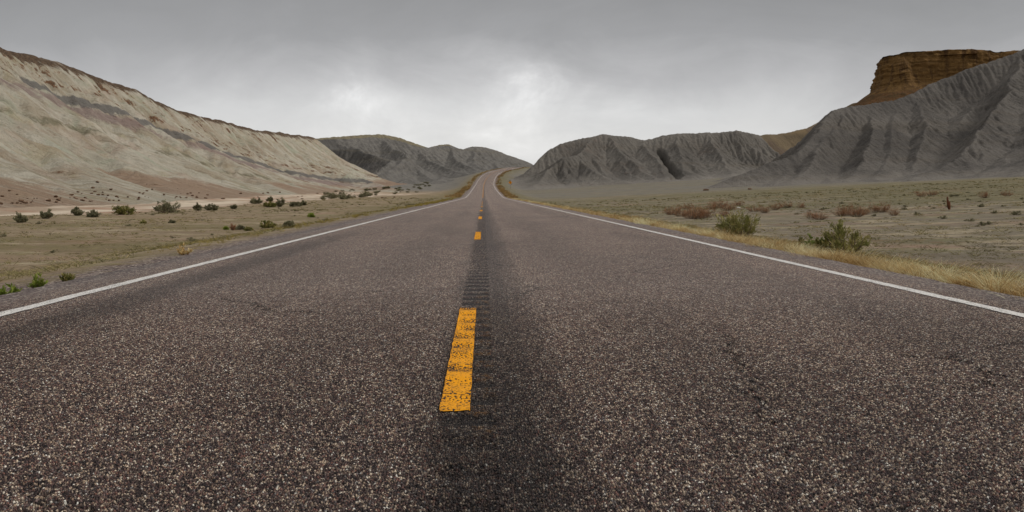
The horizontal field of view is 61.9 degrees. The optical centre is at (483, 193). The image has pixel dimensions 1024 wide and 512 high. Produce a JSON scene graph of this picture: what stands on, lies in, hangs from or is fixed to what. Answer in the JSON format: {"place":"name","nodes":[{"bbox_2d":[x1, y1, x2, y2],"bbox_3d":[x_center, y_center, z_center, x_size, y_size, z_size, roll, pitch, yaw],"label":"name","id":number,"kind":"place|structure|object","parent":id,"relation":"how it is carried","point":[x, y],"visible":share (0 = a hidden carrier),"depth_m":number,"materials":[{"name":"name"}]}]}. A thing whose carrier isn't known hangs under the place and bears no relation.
{"place":"outdoors","nodes":[
{"label":"outdoors","id":0,"kind":"place"},
{"bbox_2d":[0,47,403,207],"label":"hill","id":1,"kind":"structure","parent":0,"point":[65,131],"depth_m":184.11,"materials":[{"name":"beige stone"}]},
{"bbox_2d":[147,196,461,252],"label":"roadside grass","id":2,"kind":"structure","parent":0,"point":[353,215],"depth_m":27.06,"materials":[{"name":"yellow plant"}]},
{"bbox_2d":[317,134,532,183],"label":"hill","id":3,"kind":"structure","parent":0,"point":[393,159],"depth_m":523.35,"materials":[{"name":"grey stone"}]},
{"bbox_2d":[0,167,1023,511],"bbox_3d":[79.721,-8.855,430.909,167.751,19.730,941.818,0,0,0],"label":"road","id":4,"kind":"structure","parent":0,"point":[620,367],"depth_m":3.83,"materials":[{"name":"grey asphalt"}]},
{"bbox_2d":[0,170,494,315],"bbox_3d":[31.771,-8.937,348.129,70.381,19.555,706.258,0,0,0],"label":"road edge line","id":5,"kind":"object","parent":4,"relation":"on","point":[6,312],"visible":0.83,"depth_m":8.40,"materials":[{"name":"white paint"}]},
{"bbox_2d":[439,308,475,410],"bbox_3d":[-0.112,0.834,4.741,0.122,0.016,2.990,0,0,0],"label":"road dash marking","id":6,"kind":"object","parent":4,"relation":"on","point":[456,395],"visible":0.99,"depth_m":4.10,"materials":[{"name":"yellow paint"}]},
{"bbox_2d":[474,232,480,239],"bbox_3d":[-0.112,0.836,16.930,0.122,0.019,2.982,0,0,0],"label":"road dash marking","id":7,"kind":"object","parent":4,"relation":"on","point":[477,235],"visible":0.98,"depth_m":16.43,"materials":[{"name":"yellow paint"}]},
{"bbox_2d":[494,167,1023,316],"bbox_3d":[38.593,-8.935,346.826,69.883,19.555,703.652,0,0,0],"label":"road edge line","id":8,"kind":"object","parent":4,"relation":"on","point":[937,295],"visible":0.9,"depth_m":8.33,"materials":[{"name":"white paint"}]},
{"bbox_2d":[0,167,1023,317],"bbox_3d":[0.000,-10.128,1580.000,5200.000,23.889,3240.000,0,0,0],"label":"ground","id":9,"kind":"structure","parent":0,"point":[638,193],"depth_m":48.51,"materials":[{"name":"soil"}]},
{"bbox_2d":[0,281,22,294],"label":"weed","id":10,"kind":"object","parent":9,"relation":"on","point":[12,290],"visible":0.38,"depth_m":7.32,"materials":[{"name":"green plant"}]},
{"bbox_2d":[12,211,33,222],"bbox_3d":[-23.382,1.224,43.162,0.903,0.689,1.070,0,0,0],"label":"shrub","id":11,"kind":"object","parent":9,"relation":"on","point":[20,218],"visible":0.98,"depth_m":43.00,"materials":[{"name":"green plant"}]},
{"bbox_2d":[27,271,48,287],"bbox_3d":[-4.168,0.841,8.028,0.201,0.226,0.186,0,0,43],"label":"weed","id":12,"kind":"object","parent":9,"relation":"on","point":[36,283],"visible":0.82,"depth_m":8.01,"materials":[{"name":"green plant"}]},
{"bbox_2d":[40,209,53,218],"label":"shrub","id":13,"kind":"object","parent":9,"relation":"on","point":[48,214],"visible":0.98,"depth_m":48.10,"materials":[{"name":"green plant"}]},
{"bbox_2d":[58,272,76,281],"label":"weed","id":14,"kind":"object","parent":9,"relation":"on","point":[65,277],"visible":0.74,"depth_m":8.62,"materials":[{"name":"green plant"}]},
{"bbox_2d":[70,206,84,215],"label":"shrub","id":15,"kind":"object","parent":9,"relation":"on","point":[76,211],"visible":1,"depth_m":53.27,"materials":[{"name":"green plant"}]},
{"bbox_2d":[85,209,99,216],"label":"shrub","id":16,"kind":"object","parent":9,"relation":"on","point":[93,213],"visible":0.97,"depth_m":50.31,"materials":[{"name":"green plant"}]},
{"bbox_2d":[112,205,136,214],"bbox_3d":[-23.811,1.104,56.395,1.521,0.803,1.358,0,0,-34],"label":"shrub","id":17,"kind":"object","parent":9,"relation":"on","point":[119,210],"visible":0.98,"depth_m":56.20,"materials":[{"name":"green plant"}]},
{"bbox_2d":[152,199,180,212],"bbox_3d":[-23.209,0.954,62.643,2.072,1.081,1.818,0,0,15],"label":"shrub","id":18,"kind":"object","parent":9,"relation":"on","point":[167,207],"visible":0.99,"depth_m":62.55,"materials":[{"name":"green plant"}]},
{"bbox_2d":[177,243,193,254],"bbox_3d":[-4.391,0.835,12.539,0.259,0.245,0.280,0,0,0],"label":"weed","id":19,"kind":"object","parent":9,"relation":"on","point":[181,250],"visible":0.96,"depth_m":12.54,"materials":[{"name":"plant"}]},
{"bbox_2d":[192,202,202,210],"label":"shrub","id":20,"kind":"object","parent":9,"relation":"on","point":[197,207],"visible":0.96,"depth_m":69.30,"materials":[{"name":"green plant"}]},
{"bbox_2d":[203,203,218,209],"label":"shrub","id":21,"kind":"object","parent":9,"relation":"on","point":[211,207],"visible":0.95,"depth_m":69.98,"materials":[{"name":"green plant"}]},
{"bbox_2d":[230,204,237,208],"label":"shrub","id":22,"kind":"object","parent":9,"relation":"on","point":[234,206],"visible":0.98,"depth_m":74.90,"materials":[{"name":"green plant"}]},
{"bbox_2d":[235,225,244,229],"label":"shrub","id":23,"kind":"object","parent":9,"relation":"on","point":[240,227],"visible":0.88,"depth_m":35.75,"materials":[{"name":"green plant"}]},
{"bbox_2d":[250,197,262,203],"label":"shrub","id":24,"kind":"object","parent":9,"relation":"on","point":[255,201],"visible":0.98,"depth_m":95.23,"materials":[{"name":"green plant"}]},
{"bbox_2d":[259,220,277,227],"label":"shrub","id":25,"kind":"object","parent":9,"relation":"on","point":[267,224],"visible":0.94,"depth_m":36.52,"materials":[{"name":"green plant"}]},
{"bbox_2d":[262,201,276,206],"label":"shrub","id":26,"kind":"object","parent":9,"relation":"on","point":[269,204],"visible":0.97,"depth_m":81.91,"materials":[{"name":"green plant"}]},
{"bbox_2d":[275,198,285,206],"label":"shrub","id":27,"kind":"object","parent":9,"relation":"on","point":[280,203],"visible":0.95,"depth_m":84.53,"materials":[{"name":"green plant"}]},
{"bbox_2d":[281,220,294,227],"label":"shrub","id":28,"kind":"object","parent":9,"relation":"on","point":[287,223],"visible":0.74,"depth_m":25.27,"materials":[{"name":"green plant"}]},
{"bbox_2d":[289,201,302,206],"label":"shrub","id":29,"kind":"object","parent":9,"relation":"on","point":[294,204],"visible":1,"depth_m":84.51,"materials":[{"name":"green plant"}]},
{"bbox_2d":[327,193,336,198],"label":"shrub","id":30,"kind":"object","parent":9,"relation":"on","point":[332,195],"visible":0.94,"depth_m":155.04,"materials":[{"name":"green plant"}]},
{"bbox_2d":[359,191,369,196],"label":"shrub","id":31,"kind":"object","parent":9,"relation":"on","point":[365,194],"visible":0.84,"depth_m":159.32,"materials":[{"name":"green plant"}]},
{"bbox_2d":[445,167,526,197],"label":"verge grass","id":32,"kind":"structure","parent":9,"relation":"on","point":[505,193],"depth_m":263.99,"materials":[{"name":"plant"}]},
{"bbox_2d":[0,178,1023,282],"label":"weeds","id":33,"kind":"object","parent":9,"relation":"on","point":[29,272],"visible":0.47,"depth_m":31.66,"materials":[{"name":"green plant"}]},
{"bbox_2d":[662,207,679,214],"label":"dead brush","id":34,"kind":"object","parent":9,"relation":"on","point":[667,211],"visible":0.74,"depth_m":59.41,"materials":[{"name":"brown plant"}]},
{"bbox_2d":[670,205,690,216],"bbox_3d":[12.886,1.087,55.466,1.696,0.990,1.853,0,0,0],"label":"dead brush","id":35,"kind":"object","parent":9,"relation":"on","point":[678,211],"visible":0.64,"depth_m":55.26,"materials":[{"name":"brown plant"}]},
{"bbox_2d":[681,200,692,208],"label":"dead brush","id":36,"kind":"object","parent":9,"relation":"on","point":[687,206],"visible":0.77,"depth_m":74.71,"materials":[{"name":"brown plant"}]},
{"bbox_2d":[679,203,704,218],"bbox_3d":[12.468,0.954,50.834,1.903,1.295,1.959,0,0,32],"label":"dead brush","id":37,"kind":"object","parent":9,"relation":"on","point":[693,215],"visible":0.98,"depth_m":50.73,"materials":[{"name":"brown plant"}]},
{"bbox_2d":[684,202,714,218],"bbox_3d":[13.177,1.056,51.799,1.752,1.081,2.006,0,0,-13],"label":"dead brush","id":38,"kind":"object","parent":9,"relation":"on","point":[702,209],"visible":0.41,"depth_m":51.76,"materials":[{"name":"brown plant"}]},
{"bbox_2d":[698,204,716,217],"bbox_3d":[13.673,1.116,52.973,1.853,0.927,1.630,0,0,-30],"label":"dead brush","id":39,"kind":"object","parent":9,"relation":"on","point":[710,214],"visible":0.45,"depth_m":52.84,"materials":[{"name":"brown plant"}]},
{"bbox_2d":[703,201,717,208],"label":"dead brush","id":40,"kind":"object","parent":9,"relation":"on","point":[712,207],"visible":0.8,"depth_m":70.99,"materials":[{"name":"brown plant"}]},
{"bbox_2d":[709,199,727,207],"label":"dead brush","id":41,"kind":"object","parent":9,"relation":"on","point":[721,203],"visible":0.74,"depth_m":73.92,"materials":[{"name":"brown plant"}]},
{"bbox_2d":[718,208,730,216],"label":"dead brush","id":42,"kind":"object","parent":9,"relation":"on","point":[726,213],"visible":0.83,"depth_m":54.41,"materials":[{"name":"brown plant"}]},
{"bbox_2d":[718,201,736,210],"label":"dead brush","id":43,"kind":"object","parent":9,"relation":"on","point":[729,207],"visible":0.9,"depth_m":66.38,"materials":[{"name":"brown plant"}]},
{"bbox_2d":[712,210,760,235],"bbox_3d":[5.595,0.653,18.864,1.146,0.722,1.140,0,0,-27],"label":"shrub","id":44,"kind":"object","parent":9,"relation":"on","point":[736,224],"visible":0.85,"depth_m":18.75,"materials":[{"name":"green plant"}]},
{"bbox_2d":[732,200,746,205],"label":"dead brush","id":45,"kind":"object","parent":9,"relation":"on","point":[738,204],"visible":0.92,"depth_m":79.02,"materials":[{"name":"brown plant"}]},
{"bbox_2d":[745,204,761,211],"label":"dead brush","id":46,"kind":"object","parent":9,"relation":"on","point":[749,209],"visible":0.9,"depth_m":62.31,"materials":[{"name":"brown plant"}]},
{"bbox_2d":[759,205,770,212],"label":"dead brush","id":47,"kind":"object","parent":9,"relation":"on","point":[766,210],"visible":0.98,"depth_m":59.35,"materials":[{"name":"brown plant"}]},
{"bbox_2d":[770,201,783,209],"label":"dead brush","id":48,"kind":"object","parent":9,"relation":"on","point":[774,207],"visible":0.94,"depth_m":64.64,"materials":[{"name":"brown plant"}]},
{"bbox_2d":[778,198,792,207],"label":"dead brush","id":49,"kind":"object","parent":9,"relation":"on","point":[791,205],"visible":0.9,"depth_m":68.82,"materials":[{"name":"brown plant"}]},
{"bbox_2d":[804,233,814,244],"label":"shrub","id":50,"kind":"object","parent":9,"relation":"on","point":[810,235],"visible":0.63,"depth_m":21.61,"materials":[{"name":"green plant"}]},
{"bbox_2d":[803,211,817,217],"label":"dead brush","id":51,"kind":"object","parent":9,"relation":"on","point":[808,213],"visible":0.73,"depth_m":48.20,"materials":[{"name":"brown plant"}]},
{"bbox_2d":[811,209,829,219],"bbox_3d":[18.275,1.108,46.352,1.229,0.710,1.258,0,0,2],"label":"dead brush","id":52,"kind":"object","parent":9,"relation":"on","point":[816,217],"visible":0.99,"depth_m":46.34,"materials":[{"name":"brown plant"}]},
{"bbox_2d":[815,233,833,250],"bbox_3d":[5.898,0.848,14.670,0.427,0.372,0.448,0,0,0],"label":"shrub","id":53,"kind":"object","parent":9,"relation":"on","point":[824,243],"visible":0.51,"depth_m":14.60,"materials":[{"name":"green plant"}]},
{"bbox_2d":[833,206,851,215],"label":"dead brush","id":54,"kind":"object","parent":9,"relation":"on","point":[842,212],"visible":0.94,"depth_m":50.17,"materials":[{"name":"brown plant"}]},
{"bbox_2d":[816,216,871,253],"bbox_3d":[5.886,0.695,13.845,0.863,0.674,0.812,0,0,-17],"label":"shrub","id":55,"kind":"object","parent":9,"relation":"on","point":[837,241],"visible":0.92,"depth_m":13.78,"materials":[{"name":"green plant"}]},
{"bbox_2d":[838,200,863,215],"bbox_3d":[21.692,0.883,50.694,1.565,0.999,1.685,0,0,-26],"label":"dead brush","id":56,"kind":"object","parent":9,"relation":"on","point":[849,206],"visible":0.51,"depth_m":50.48,"materials":[{"name":"brown plant"}]},
{"bbox_2d":[845,204,869,216],"bbox_3d":[21.161,0.863,48.392,1.416,1.046,1.386,0,0,25],"label":"dead brush","id":57,"kind":"object","parent":9,"relation":"on","point":[853,212],"visible":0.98,"depth_m":48.34,"materials":[{"name":"brown plant"}]},
{"bbox_2d":[867,202,883,211],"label":"dead brush","id":58,"kind":"object","parent":9,"relation":"on","point":[875,210],"visible":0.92,"depth_m":53.28,"materials":[{"name":"brown plant"}]},
{"bbox_2d":[871,200,891,211],"bbox_3d":[24.753,0.726,52.830,1.385,0.991,1.312,0,0,-7],"label":"dead brush","id":59,"kind":"object","parent":9,"relation":"on","point":[884,209],"visible":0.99,"depth_m":52.72,"materials":[{"name":"brown plant"}]},
{"bbox_2d":[887,208,899,215],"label":"dead brush","id":60,"kind":"object","parent":9,"relation":"on","point":[894,213],"visible":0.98,"depth_m":48.12,"materials":[{"name":"brown plant"}]},
{"bbox_2d":[914,191,926,196],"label":"dead brush","id":61,"kind":"object","parent":9,"relation":"on","point":[920,194],"visible":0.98,"depth_m":79.61,"materials":[{"name":"brown plant"}]},
{"bbox_2d":[926,189,937,195],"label":"dead brush","id":62,"kind":"object","parent":9,"relation":"on","point":[934,193],"visible":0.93,"depth_m":82.05,"materials":[{"name":"brown plant"}]},
{"bbox_2d":[947,197,950,209],"bbox_3d":[28.555,0.637,52.408,0.231,0.908,0.192,0,0,-10],"label":"wooden post","id":63,"kind":"object","parent":9,"relation":"on","point":[948,205],"visible":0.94,"depth_m":52.35,"materials":[{"name":"brown wood"}]},
{"bbox_2d":[979,190,989,197],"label":"dead brush","id":64,"kind":"object","parent":9,"relation":"on","point":[985,195],"visible":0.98,"depth_m":69.29,"materials":[{"name":"brown plant"}]},
{"bbox_2d":[1000,187,1013,195],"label":"dead brush","id":65,"kind":"object","parent":9,"relation":"on","point":[1010,194],"visible":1,"depth_m":70.17,"materials":[{"name":"brown plant"}]},
{"bbox_2d":[0,0,1023,164],"label":"sky","id":66,"kind":"structure","parent":0,"point":[520,79],"materials":[{"name":"grey"}]},
{"bbox_2d":[510,130,779,189],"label":"hill","id":67,"kind":"structure","parent":0,"point":[601,159],"depth_m":402.86,"materials":[{"name":"grey stone"}]},
{"bbox_2d":[507,196,1023,299],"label":"dry grass","id":68,"kind":"structure","parent":0,"point":[1004,284],"depth_m":10.37,"materials":[{"name":"plant"}]},
{"bbox_2d":[761,103,855,154],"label":"hill","id":69,"kind":"structure","parent":0,"point":[781,143],"depth_m":529.57,"materials":[{"name":"beige stone"}]},
{"bbox_2d":[704,49,1023,188],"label":"hill","id":70,"kind":"structure","parent":0,"point":[967,123],"depth_m":270.62,"materials":[{"name":"grey stone"}]},
{"bbox_2d":[853,49,1018,105],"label":"mesa","id":71,"kind":"structure","parent":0,"point":[900,75],"depth_m":592.02,"materials":[{"name":"stone"}]}
]}

